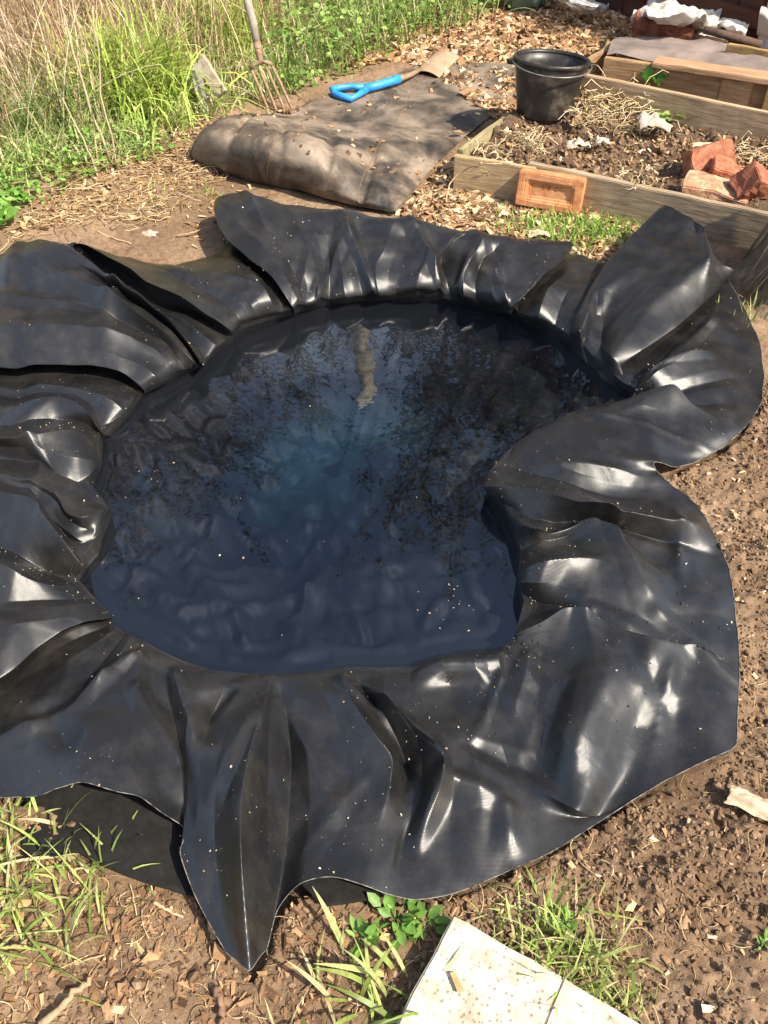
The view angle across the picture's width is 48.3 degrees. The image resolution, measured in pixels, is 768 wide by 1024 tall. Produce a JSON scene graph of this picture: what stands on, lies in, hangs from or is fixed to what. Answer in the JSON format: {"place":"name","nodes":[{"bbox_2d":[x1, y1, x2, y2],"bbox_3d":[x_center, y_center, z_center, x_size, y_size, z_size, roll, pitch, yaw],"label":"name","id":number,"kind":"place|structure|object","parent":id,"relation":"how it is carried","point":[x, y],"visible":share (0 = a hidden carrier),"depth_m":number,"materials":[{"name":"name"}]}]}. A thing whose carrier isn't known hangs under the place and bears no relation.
{"place":"outdoors","nodes":[
{"label":"outdoors","id":0,"kind":"place"},
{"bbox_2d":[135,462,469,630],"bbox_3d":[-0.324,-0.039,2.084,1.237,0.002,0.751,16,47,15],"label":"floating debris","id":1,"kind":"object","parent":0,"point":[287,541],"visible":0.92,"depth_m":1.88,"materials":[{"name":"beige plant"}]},
{"bbox_2d":[0,0,767,1023],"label":"ground","id":2,"kind":"structure","parent":0,"point":[166,244],"depth_m":1.40,"materials":[{"name":"soil"}]},
{"bbox_2d":[0,196,17,224],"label":"weed plant","id":3,"kind":"object","parent":2,"relation":"on","point":[11,214],"visible":0.96,"depth_m":2.87,"materials":[{"name":"green plant"}]},
{"bbox_2d":[0,8,26,99],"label":"dry stalk","id":4,"kind":"object","parent":2,"relation":"on","point":[8,37],"visible":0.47,"depth_m":3.37,"materials":[{"name":"plant"}]},
{"bbox_2d":[0,939,26,950],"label":"stick","id":5,"kind":"object","parent":2,"relation":"on","point":[18,945],"visible":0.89,"depth_m":1.30,"materials":[{"name":"brown wood"}]},
{"bbox_2d":[0,185,30,201],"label":"weed plant","id":6,"kind":"object","parent":2,"relation":"on","point":[24,193],"visible":0.34,"depth_m":2.98,"materials":[{"name":"green plant"}]},
{"bbox_2d":[0,784,73,872],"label":"grass tuft","id":7,"kind":"object","parent":2,"relation":"on","point":[32,800],"visible":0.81,"depth_m":1.43,"materials":[{"name":"green plant"}]},
{"bbox_2d":[37,976,91,1023],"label":"stick","id":8,"kind":"object","parent":2,"relation":"on","point":[49,1017],"visible":0.99,"depth_m":1.24,"materials":[{"name":"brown wood"}]},
{"bbox_2d":[0,46,141,161],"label":"grass clump","id":9,"kind":"object","parent":2,"relation":"on","point":[32,103],"visible":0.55,"depth_m":3.23,"materials":[{"name":"green plant"}]},
{"bbox_2d":[0,828,143,1005],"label":"grass tuft","id":10,"kind":"object","parent":2,"relation":"on","point":[21,934],"visible":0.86,"depth_m":1.32,"materials":[{"name":"green plant"}]},
{"bbox_2d":[0,789,159,989],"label":"grass tuft","id":11,"kind":"object","parent":2,"relation":"on","point":[12,882],"visible":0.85,"depth_m":1.36,"materials":[{"name":"green plant"}]},
{"bbox_2d":[62,98,98,176],"bbox_3d":[-1.076,-1.329,3.051,0.088,0.266,0.014,22,49,21],"label":"dry stalk","id":12,"kind":"object","parent":2,"relation":"on","point":[96,172],"visible":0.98,"depth_m":3.05,"materials":[{"name":"plant"}]},
{"bbox_2d":[59,0,110,161],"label":"dry stalk","id":13,"kind":"object","parent":2,"relation":"on","point":[87,99],"visible":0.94,"depth_m":3.03,"materials":[{"name":"plant"}]},
{"bbox_2d":[0,118,175,222],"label":"weeds","id":14,"kind":"object","parent":2,"relation":"on","point":[37,184],"visible":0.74,"depth_m":3.10,"materials":[{"name":"green plant"}]},
{"bbox_2d":[47,810,141,934],"bbox_3d":[-0.455,0.573,1.388,0.140,0.166,0.225,18,48,17],"label":"grass tuft","id":15,"kind":"object","parent":2,"relation":"on","point":[93,866],"visible":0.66,"depth_m":1.37,"materials":[{"name":"green plant"}]},
{"bbox_2d":[92,6,117,169],"bbox_3d":[-0.976,-1.472,3.009,0.017,0.532,0.057,29,52,26],"label":"dry stalk","id":16,"kind":"object","parent":2,"relation":"on","point":[116,167],"visible":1,"depth_m":3.01,"materials":[{"name":"plant"}]},
{"bbox_2d":[7,116,215,241],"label":"wood chips","id":17,"kind":"object","parent":2,"relation":"on","point":[73,192],"visible":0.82,"depth_m":3.13,"materials":[{"name":"wood"}]},
{"bbox_2d":[92,228,131,243],"bbox_3d":[-1.008,-0.995,2.955,0.053,0.016,0.420,-34,54,-29],"label":"stick","id":18,"kind":"object","parent":2,"relation":"on","point":[112,237],"visible":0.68,"depth_m":2.88,"materials":[{"name":"brown wood"}]},
{"bbox_2d":[0,136,227,250],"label":"dry straw","id":19,"kind":"object","parent":2,"relation":"on","point":[118,186],"visible":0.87,"depth_m":3.07,"materials":[{"name":"plant"}]},
{"bbox_2d":[12,0,270,151],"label":"grass clump","id":20,"kind":"object","parent":2,"relation":"on","point":[136,91],"visible":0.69,"depth_m":3.40,"materials":[{"name":"green plant"}]},
{"bbox_2d":[142,229,157,236],"bbox_3d":[-0.801,-0.952,2.926,0.056,0.013,0.037,0,45,0],"label":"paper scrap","id":21,"kind":"object","parent":2,"relation":"on","point":[149,233],"visible":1,"depth_m":2.92,"materials":[{"name":"paper"}]},
{"bbox_2d":[126,174,179,206],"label":"grass tuft","id":22,"kind":"object","parent":2,"relation":"on","point":[154,189],"visible":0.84,"depth_m":3.09,"materials":[{"name":"beige plant"}]},
{"bbox_2d":[0,4,318,202],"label":"tall grass","id":23,"kind":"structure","parent":2,"relation":"on","point":[26,150],"depth_m":3.37,"materials":[{"name":"green plant"}]},
{"bbox_2d":[153,901,183,918],"bbox_3d":[-0.339,0.624,1.343,0.057,0.009,0.008,18,48,18],"label":"stick","id":24,"kind":"object","parent":2,"relation":"on","point":[160,906],"visible":1,"depth_m":1.34,"materials":[{"name":"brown wood"}]},
{"bbox_2d":[0,0,339,59],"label":"dead stems","id":25,"kind":"object","parent":2,"relation":"on","point":[12,5],"visible":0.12,"depth_m":4.00,"materials":[{"name":"plant"}]},
{"bbox_2d":[0,0,350,205],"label":"dead stems","id":26,"kind":"object","parent":2,"relation":"on","point":[7,65],"visible":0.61,"depth_m":3.48,"materials":[{"name":"plant"}]},
{"bbox_2d":[176,226,209,235],"bbox_3d":[-0.647,-0.958,2.925,0.126,0.010,0.022,-24,50,-22],"label":"stick","id":27,"kind":"object","parent":2,"relation":"on","point":[192,232],"visible":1,"depth_m":2.91,"materials":[{"name":"brown wood"}]},
{"bbox_2d":[80,168,315,253],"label":"wood chips","id":28,"kind":"object","parent":2,"relation":"on","point":[134,216],"visible":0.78,"depth_m":3.04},
{"bbox_2d":[191,62,209,112],"bbox_3d":[-0.753,-1.723,3.533,0.055,0.246,0.052,0,45,0],"label":"wooden stake","id":29,"kind":"object","parent":2,"relation":"on","point":[197,66],"visible":0.62,"depth_m":3.50,"materials":[{"name":"grey wood"}]},
{"bbox_2d":[198,54,226,97],"bbox_3d":[-0.702,-1.772,3.487,0.145,0.151,0.050,31,53,27],"label":"wooden stake","id":30,"kind":"object","parent":29,"relation":"attached to","point":[206,66],"visible":0.91,"depth_m":3.48,"materials":[{"name":"grey wood"}]},
{"bbox_2d":[22,783,387,905],"bbox_3d":[-0.316,0.538,1.435,0.700,0.046,0.205,9,46,9],"label":"underlay","id":31,"kind":"object","parent":2,"relation":"on","point":[104,812],"visible":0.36,"depth_m":1.41,"materials":[{"name":"black fabric"}]},
{"bbox_2d":[93,0,322,88],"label":"grass clump","id":32,"kind":"object","parent":2,"relation":"on","point":[248,41],"visible":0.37,"depth_m":3.96,"materials":[{"name":"green plant"}]},
{"bbox_2d":[194,177,223,200],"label":"grass tuft","id":33,"kind":"object","parent":2,"relation":"on","point":[208,191],"visible":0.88,"depth_m":3.13,"materials":[{"name":"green plant"}]},
{"bbox_2d":[212,985,226,1023],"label":"stick","id":34,"kind":"object","parent":2,"relation":"on","point":[221,1004],"visible":1,"depth_m":1.25,"materials":[{"name":"brown wood"}]},
{"bbox_2d":[0,830,439,1023],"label":"dry straw","id":35,"kind":"object","parent":2,"relation":"on","point":[205,1006],"visible":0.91,"depth_m":1.31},
{"bbox_2d":[0,815,441,1023],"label":"wood chips","id":36,"kind":"object","parent":2,"relation":"on","point":[121,989],"visible":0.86,"depth_m":1.30,"materials":[{"name":"wood"}]},
{"bbox_2d":[243,0,292,110],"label":"garden fork","id":37,"kind":"object","parent":2,"relation":"on","point":[250,11],"visible":0.87,"depth_m":3.54,"materials":[{"name":"metal"}]},
{"bbox_2d":[265,929,354,1023],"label":"grass tuft","id":38,"kind":"object","parent":2,"relation":"on","point":[313,975],"visible":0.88,"depth_m":1.27,"materials":[{"name":"green plant"}]},
{"bbox_2d":[191,62,515,211],"bbox_3d":[-0.025,-1.762,3.610,0.945,0.181,1.695,20,48,19],"label":"weed membrane","id":39,"kind":"object","parent":2,"relation":"on","point":[278,156],"visible":0.95,"depth_m":3.25,"materials":[{"name":"fabric"}]},
{"bbox_2d":[201,65,512,180],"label":"litter","id":40,"kind":"object","parent":39,"relation":"on","point":[348,152],"visible":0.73,"depth_m":3.41,"materials":[{"name":"brown plant"}]},
{"bbox_2d":[329,50,459,102],"bbox_3d":[0.091,-2.010,3.930,0.232,0.050,0.808,31,53,27],"label":"spade","id":41,"kind":"object","parent":39,"relation":"on","point":[435,65],"visible":1,"depth_m":3.84,"materials":[{"name":"blue plastic"}]},
{"bbox_2d":[459,86,474,94],"bbox_3d":[0.365,-1.873,3.813,0.079,0.024,0.048,-17,47,-16],"label":"bark piece","id":42,"kind":"object","parent":39,"relation":"on","point":[466,90],"visible":1,"depth_m":3.80,"materials":[{"name":"brown wood"}]},
{"bbox_2d":[345,915,379,962],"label":"weed plant","id":43,"kind":"object","parent":2,"relation":"on","point":[360,926],"visible":0.91,"depth_m":1.32,"materials":[{"name":"green plant"}]},
{"bbox_2d":[286,886,469,1023],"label":"grass tuft","id":44,"kind":"object","parent":2,"relation":"on","point":[374,973],"visible":0.88,"depth_m":1.25,"materials":[{"name":"green plant"}]},
{"bbox_2d":[0,190,764,970],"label":"pond liner","id":45,"kind":"object","parent":2,"relation":"on","point":[384,412],"visible":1,"depth_m":2.00,"materials":[{"name":"rubber"}]},
{"bbox_2d":[4,204,736,895],"bbox_3d":[-0.117,-0.228,2.090,2.371,0.192,2.428,0,45,0],"label":"grit","id":46,"kind":"object","parent":45,"relation":"on","point":[500,488],"visible":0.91,"depth_m":1.78,"materials":[{"name":"soil"}]},
{"bbox_2d":[341,483,720,744],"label":"water drops","id":47,"kind":"object","parent":45,"relation":"on","point":[523,642],"visible":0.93,"depth_m":1.71,"materials":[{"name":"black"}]},
{"bbox_2d":[233,0,534,98],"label":"verge grass","id":48,"kind":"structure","parent":2,"relation":"on","point":[378,19],"depth_m":4.17,"materials":[{"name":"green plant"}]},
{"bbox_2d":[265,0,510,95],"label":"nettles","id":49,"kind":"object","parent":2,"relation":"on","point":[330,29],"visible":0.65,"depth_m":4.08,"materials":[{"name":"green plant"}]},
{"bbox_2d":[364,892,427,950],"bbox_3d":[0.019,0.631,1.335,0.098,0.041,0.104,0,45,0],"label":"weed plant","id":50,"kind":"object","parent":2,"relation":"on","point":[398,930],"visible":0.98,"depth_m":1.33,"materials":[{"name":"green plant"}]},
{"bbox_2d":[407,900,450,938],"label":"weed plant","id":51,"kind":"object","parent":2,"relation":"on","point":[435,911],"visible":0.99,"depth_m":1.33,"materials":[{"name":"green plant"}]},
{"bbox_2d":[397,917,561,1023],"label":"concrete slab","id":52,"kind":"structure","parent":2,"relation":"on","point":[508,994],"depth_m":1.24,"materials":[{"name":"concrete"}]},
{"bbox_2d":[450,972,463,991],"bbox_3d":[0.105,0.679,1.236,0.009,0.006,0.030,-15,47,-15],"label":"wood chip","id":53,"kind":"object","parent":52,"relation":"on","point":[456,982],"visible":1,"depth_m":1.24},
{"bbox_2d":[339,0,652,120],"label":"wood chips","id":54,"kind":"object","parent":2,"relation":"on","point":[482,41],"visible":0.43,"depth_m":4.42,"materials":[{"name":"wood"}]},
{"bbox_2d":[503,0,545,10],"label":"plastic container","id":55,"kind":"object","parent":54,"relation":"on","point":[520,4],"visible":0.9,"depth_m":4.70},
{"bbox_2d":[554,0,608,14],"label":"plastic bag","id":56,"kind":"object","parent":54,"relation":"on","point":[594,7],"visible":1,"depth_m":4.47,"materials":[{"name":"white"}]},
{"bbox_2d":[630,0,721,30],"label":"white fleece","id":57,"kind":"object","parent":54,"relation":"on","point":[672,12],"visible":0.8,"depth_m":3.81,"materials":[{"name":"fabric"}]},
{"bbox_2d":[692,31,727,41],"bbox_3d":[1.492,-2.193,3.928,0.190,0.059,0.276,15,47,15],"label":"white fleece","id":58,"kind":"object","parent":57,"relation":"on","point":[697,34],"visible":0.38,"depth_m":3.85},
{"bbox_2d":[702,26,762,47],"bbox_3d":[1.524,-2.079,3.747,0.256,0.071,0.041,11,46,11],"label":"stick","id":59,"kind":"object","parent":57,"relation":"on","point":[730,36],"visible":0.98,"depth_m":3.74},
{"bbox_2d":[717,17,748,34],"bbox_3d":[1.627,-2.273,3.997,0.142,0.082,0.325,15,47,15],"label":"white fleece","id":60,"kind":"object","parent":57,"relation":"on","point":[735,26],"visible":0.86,"depth_m":3.92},
{"bbox_2d":[466,875,564,962],"bbox_3d":[0.204,0.660,1.333,0.178,0.111,0.178,0,45,0],"label":"grass tuft","id":61,"kind":"object","parent":2,"relation":"on","point":[519,907],"visible":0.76,"depth_m":1.35,"materials":[{"name":"green plant"}]},
{"bbox_2d":[395,154,637,262],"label":"wood chips","id":62,"kind":"object","parent":2,"relation":"on","point":[597,254],"visible":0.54,"depth_m":3.05,"materials":[{"name":"wood"}]},
{"bbox_2d":[445,163,501,202],"bbox_3d":[0.320,-1.182,3.042,0.190,0.156,0.083,8,46,8],"label":"stick","id":63,"kind":"object","parent":62,"relation":"on","point":[462,172],"visible":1,"depth_m":3.07,"materials":[{"name":"brown wood"}]},
{"bbox_2d":[515,168,586,214],"bbox_3d":[0.592,-1.141,3.045,0.234,0.120,0.068,15,38,15],"label":"brick","id":64,"kind":"object","parent":62,"relation":"on","point":[538,188],"visible":0.99,"depth_m":3.02,"materials":[{"name":"brick"}]},
{"bbox_2d":[415,167,626,252],"bbox_3d":[0.434,-1.060,3.052,0.535,0.037,0.856,-29,52,-26],"label":"dry straw","id":65,"kind":"object","parent":2,"relation":"on","point":[501,215],"visible":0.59,"depth_m":3.02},
{"bbox_2d":[489,199,615,254],"bbox_3d":[0.578,-0.968,2.967,0.484,0.126,0.464,0,45,0],"label":"weed patch","id":66,"kind":"object","parent":2,"relation":"on","point":[560,234],"visible":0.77,"depth_m":2.96,"materials":[{"name":"green plant"}]},
{"bbox_2d":[528,229,549,237],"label":"leaf litter","id":67,"kind":"object","parent":66,"relation":"on","point":[539,231],"visible":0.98,"depth_m":2.92,"materials":[{"name":"plant"}]},
{"bbox_2d":[547,905,578,934],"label":"weed plant","id":68,"kind":"object","parent":2,"relation":"on","point":[569,926],"visible":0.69,"depth_m":1.34,"materials":[{"name":"green plant"}]},
{"bbox_2d":[494,864,650,1023],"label":"grass tuft","id":69,"kind":"object","parent":2,"relation":"on","point":[551,956],"visible":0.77,"depth_m":1.30,"materials":[{"name":"green plant"}]},
{"bbox_2d":[545,979,637,1023],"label":"concrete slab","id":70,"kind":"structure","parent":2,"relation":"on","point":[570,999],"depth_m":1.22,"materials":[{"name":"concrete"}]},
{"bbox_2d":[431,630,767,1023],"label":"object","id":71,"kind":"object","parent":2,"relation":"on","point":[730,977],"visible":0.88,"depth_m":1.36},
{"bbox_2d":[597,887,606,917],"bbox_3d":[0.339,0.609,1.343,0.018,0.023,0.048,0,45,0],"label":"stick","id":72,"kind":"object","parent":2,"relation":"on","point":[598,900],"visible":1,"depth_m":1.33,"materials":[{"name":"brown wood"}]},
{"bbox_2d":[450,771,763,1023],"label":"wood chips","id":73,"kind":"object","parent":2,"relation":"on","point":[722,920],"visible":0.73,"depth_m":1.36,"materials":[{"name":"wood"}]},
{"bbox_2d":[570,200,646,250],"bbox_3d":[0.795,-0.977,2.977,0.400,0.122,0.443,0,45,0],"label":"weed patch","id":74,"kind":"object","parent":2,"relation":"on","point":[593,217],"visible":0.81,"depth_m":2.96,"materials":[{"name":"green plant"}]},
{"bbox_2d":[543,930,674,1023],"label":"grass tuft","id":75,"kind":"object","parent":2,"relation":"on","point":[597,992],"visible":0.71,"depth_m":1.27,"materials":[{"name":"green plant"}]},
{"bbox_2d":[453,74,767,249],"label":"raised bed","id":76,"kind":"object","parent":2,"relation":"on","point":[724,223],"visible":0.56,"depth_m":3.15,"materials":[{"name":"wood"}]},
{"bbox_2d":[468,135,530,174],"bbox_3d":[0.420,-1.312,3.146,0.235,0.100,0.200,23,49,21],"label":"straw clump","id":77,"kind":"object","parent":76,"relation":"on","point":[495,152],"visible":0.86,"depth_m":3.15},
{"bbox_2d":[499,125,557,157],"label":"straw clump","id":78,"kind":"object","parent":76,"relation":"on","point":[531,141],"visible":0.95,"depth_m":3.24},
{"bbox_2d":[506,48,596,121],"bbox_3d":[0.647,-1.671,3.359,0.309,0.230,0.311,28,51,25],"label":"bucket","id":79,"kind":"object","parent":76,"relation":"on","point":[548,83],"visible":1,"depth_m":3.30,"materials":[{"name":"plastic"}]},
{"bbox_2d":[560,65,638,139],"bbox_3d":[0.818,-1.621,3.375,0.339,0.172,0.466,27,51,25],"label":"straw clump","id":80,"kind":"object","parent":76,"relation":"on","point":[592,106],"visible":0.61,"depth_m":3.35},
{"bbox_2d":[594,135,609,144],"bbox_3d":[0.807,-1.376,3.167,0.054,0.035,0.056,0,45,0],"label":"plastic scrap","id":81,"kind":"object","parent":76,"relation":"on","point":[598,139],"visible":1,"depth_m":3.15,"materials":[{"name":"plastic"}]},
{"bbox_2d":[558,70,681,151],"bbox_3d":[0.918,-1.592,3.354,0.552,0.159,0.567,-18,48,-18],"label":"straw clump","id":82,"kind":"object","parent":76,"relation":"on","point":[603,116],"visible":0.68,"depth_m":3.32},
{"bbox_2d":[473,98,767,198],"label":"wood chips","id":83,"kind":"object","parent":76,"relation":"on","point":[690,139],"visible":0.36,"depth_m":3.22,"materials":[{"name":"wood"}]},
{"bbox_2d":[565,137,590,149],"bbox_3d":[0.719,-1.367,3.166,0.092,0.042,0.055,0,45,0],"label":"plastic scrap","id":84,"kind":"object","parent":83,"relation":"on","point":[573,143],"visible":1,"depth_m":3.15,"materials":[{"name":"plastic"}]},
{"bbox_2d":[475,96,767,208],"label":"soil crumbs","id":85,"kind":"object","parent":76,"relation":"on","point":[572,163],"visible":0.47,"depth_m":3.20,"materials":[{"name":"soil"}]},
{"bbox_2d":[612,159,668,189],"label":"straw clump","id":86,"kind":"object","parent":76,"relation":"on","point":[630,178],"visible":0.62,"depth_m":3.02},
{"bbox_2d":[635,111,672,131],"bbox_3d":[1.016,-1.467,3.227,0.134,0.067,0.093,0,45,0],"label":"plastic scrap","id":87,"kind":"object","parent":76,"relation":"on","point":[644,119],"visible":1,"depth_m":3.20,"materials":[{"name":"plastic"}]},
{"bbox_2d":[651,105,697,120],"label":"weed plant","id":88,"kind":"object","parent":76,"relation":"on","point":[664,116],"visible":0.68,"depth_m":3.28,"materials":[{"name":"green plant"}]},
{"bbox_2d":[680,138,736,176],"bbox_3d":[1.147,-1.252,3.031,0.180,0.128,0.078,-18,19,-7],"label":"brick","id":89,"kind":"object","parent":76,"relation":"on","point":[701,156],"visible":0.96,"depth_m":3.00,"materials":[{"name":"brick"}]},
{"bbox_2d":[681,170,747,206],"bbox_3d":[1.138,-1.103,2.941,0.232,0.063,0.134,19,54,12],"label":"brick","id":90,"kind":"object","parent":76,"relation":"on","point":[706,185],"visible":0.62,"depth_m":2.91,"materials":[{"name":"brick"}]},
{"bbox_2d":[708,154,741,178],"bbox_3d":[1.189,-1.184,2.987,0.120,0.062,0.093,21,60,-7],"label":"brick","id":91,"kind":"object","parent":76,"relation":"on","point":[723,167],"visible":0.57,"depth_m":2.96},
{"bbox_2d":[730,161,767,200],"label":"brick","id":92,"kind":"object","parent":76,"relation":"on","point":[749,182],"visible":0.94,"depth_m":2.85,"materials":[{"name":"brick"}]},
{"bbox_2d":[734,130,767,166],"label":"straw clump","id":93,"kind":"object","parent":76,"relation":"on","point":[746,151],"visible":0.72,"depth_m":3.09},
{"bbox_2d":[631,11,694,39],"bbox_3d":[1.264,-2.184,3.924,0.272,0.162,0.148,8,45,0],"label":"stone block","id":94,"kind":"object","parent":2,"relation":"on","point":[644,27],"depth_m":3.86,"materials":[{"name":"red brick"}]},
{"bbox_2d":[586,37,767,108],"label":"raised bed","id":95,"kind":"object","parent":2,"relation":"on","point":[703,67],"visible":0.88,"depth_m":3.54,"materials":[{"name":"wood"}]},
{"bbox_2d":[603,39,610,47],"bbox_3d":[1.010,-2.069,3.893,0.077,0.147,0.044,0,45,0],"label":"wooden peg","id":96,"kind":"object","parent":95,"relation":"attached to","point":[607,42],"visible":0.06,"depth_m":3.85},
{"bbox_2d":[643,65,653,84],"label":"seedling","id":97,"kind":"object","parent":95,"relation":"on","point":[648,72],"visible":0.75,"depth_m":3.50,"materials":[{"name":"green plant"}]},
{"bbox_2d":[652,71,669,85],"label":"seedling","id":98,"kind":"object","parent":95,"relation":"on","point":[659,77],"visible":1,"depth_m":3.49,"materials":[{"name":"green plant"}]},
{"bbox_2d":[757,6,767,38],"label":"white fleece","id":99,"kind":"object","parent":95,"relation":"on","point":[762,29],"visible":1,"depth_m":3.70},
{"bbox_2d":[595,0,767,48],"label":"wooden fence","id":100,"kind":"object","parent":2,"relation":"on","point":[747,11],"visible":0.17,"depth_m":4.22,"materials":[{"name":"brown wood"}]},
{"bbox_2d":[679,909,686,939],"bbox_3d":[0.462,0.637,1.327,0.011,0.006,0.047,8,45,8],"label":"stick","id":101,"kind":"object","parent":2,"relation":"on","point":[681,915],"visible":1,"depth_m":1.33,"materials":[{"name":"brown wood"}]},
{"bbox_2d":[694,410,767,742],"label":"wood chips","id":102,"kind":"object","parent":2,"relation":"on","point":[752,718],"visible":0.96,"depth_m":1.92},
{"bbox_2d":[717,78,754,106],"bbox_3d":[1.408,-1.651,3.468,0.126,0.195,0.036,19,48,18],"label":"wooden stub","id":103,"kind":"object","parent":2,"relation":"on","point":[735,92],"visible":0.31,"depth_m":3.42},
{"bbox_2d":[707,288,767,339],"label":"grass tuft","id":104,"kind":"object","parent":2,"relation":"on","point":[756,298],"visible":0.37,"depth_m":2.56,"materials":[{"name":"green plant"}]},
{"bbox_2d":[723,785,767,820],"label":"cardboard scrap","id":105,"kind":"object","parent":2,"relation":"on","point":[750,803],"visible":1,"depth_m":1.46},
{"bbox_2d":[727,222,767,321],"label":"tree stump","id":106,"kind":"object","parent":2,"relation":"on","point":[748,277],"visible":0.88,"depth_m":2.66,"materials":[{"name":"wood"}]},
{"bbox_2d":[756,929,767,960],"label":"weed plant","id":107,"kind":"object","parent":2,"relation":"on","point":[763,941],"visible":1,"depth_m":1.31,"materials":[{"name":"green plant"}]},
{"bbox_2d":[761,87,767,109],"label":"wooden stub","id":108,"kind":"object","parent":2,"relation":"on","point":[764,105],"visible":0.1,"depth_m":3.38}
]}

